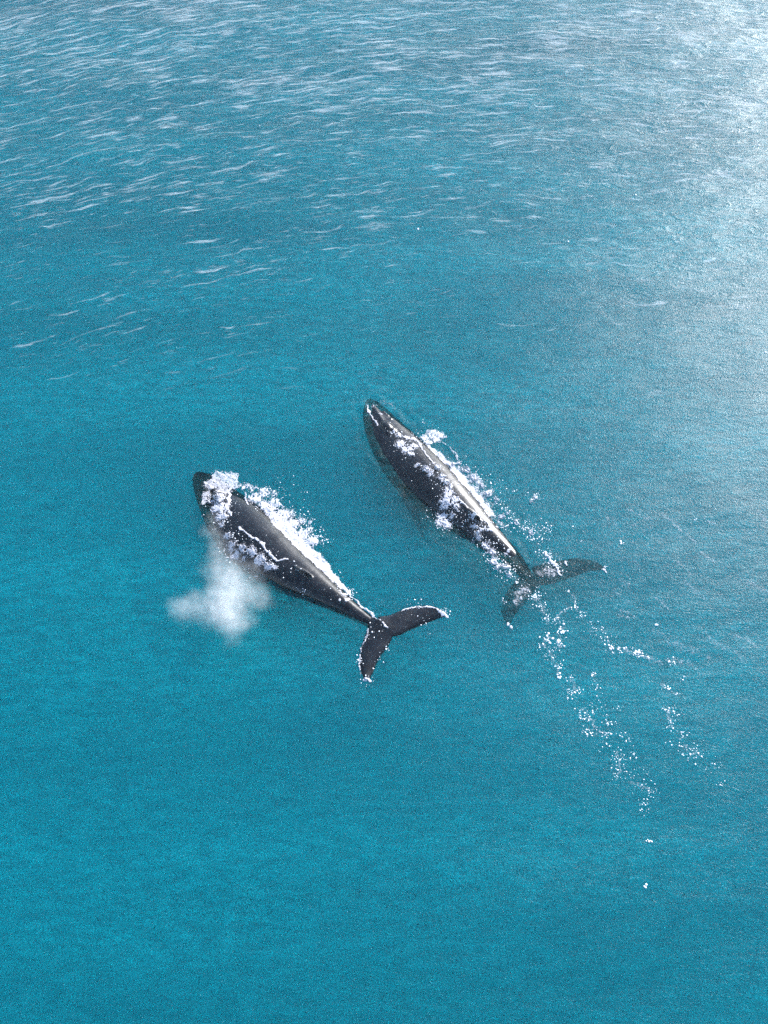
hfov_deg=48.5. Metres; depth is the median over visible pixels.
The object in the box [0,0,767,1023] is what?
sea surface
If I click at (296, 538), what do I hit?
sea foam
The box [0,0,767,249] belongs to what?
sea water
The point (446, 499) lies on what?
sea foam
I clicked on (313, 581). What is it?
humpback whale
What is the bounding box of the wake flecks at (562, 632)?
[528,590,724,842]
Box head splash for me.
[201,471,237,526]
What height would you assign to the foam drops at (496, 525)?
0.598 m
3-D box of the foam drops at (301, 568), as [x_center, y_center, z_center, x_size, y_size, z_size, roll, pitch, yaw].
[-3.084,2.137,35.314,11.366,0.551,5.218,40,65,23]
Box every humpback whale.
[192,471,444,680]
[363,398,604,623]
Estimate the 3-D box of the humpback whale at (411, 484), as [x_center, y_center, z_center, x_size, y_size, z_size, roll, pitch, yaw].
[2.957,0.015,38.174,13.514,3.237,4.915,38,65,22]
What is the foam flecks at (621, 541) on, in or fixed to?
on the sea water
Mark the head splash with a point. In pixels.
(215, 507)
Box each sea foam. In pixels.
[222,482,448,681]
[367,405,606,628]
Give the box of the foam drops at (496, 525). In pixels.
[389,422,621,603]
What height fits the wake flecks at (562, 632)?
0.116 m
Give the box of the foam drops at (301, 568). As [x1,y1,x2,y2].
[203,482,450,684]
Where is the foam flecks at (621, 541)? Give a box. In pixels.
[417,69,766,887]

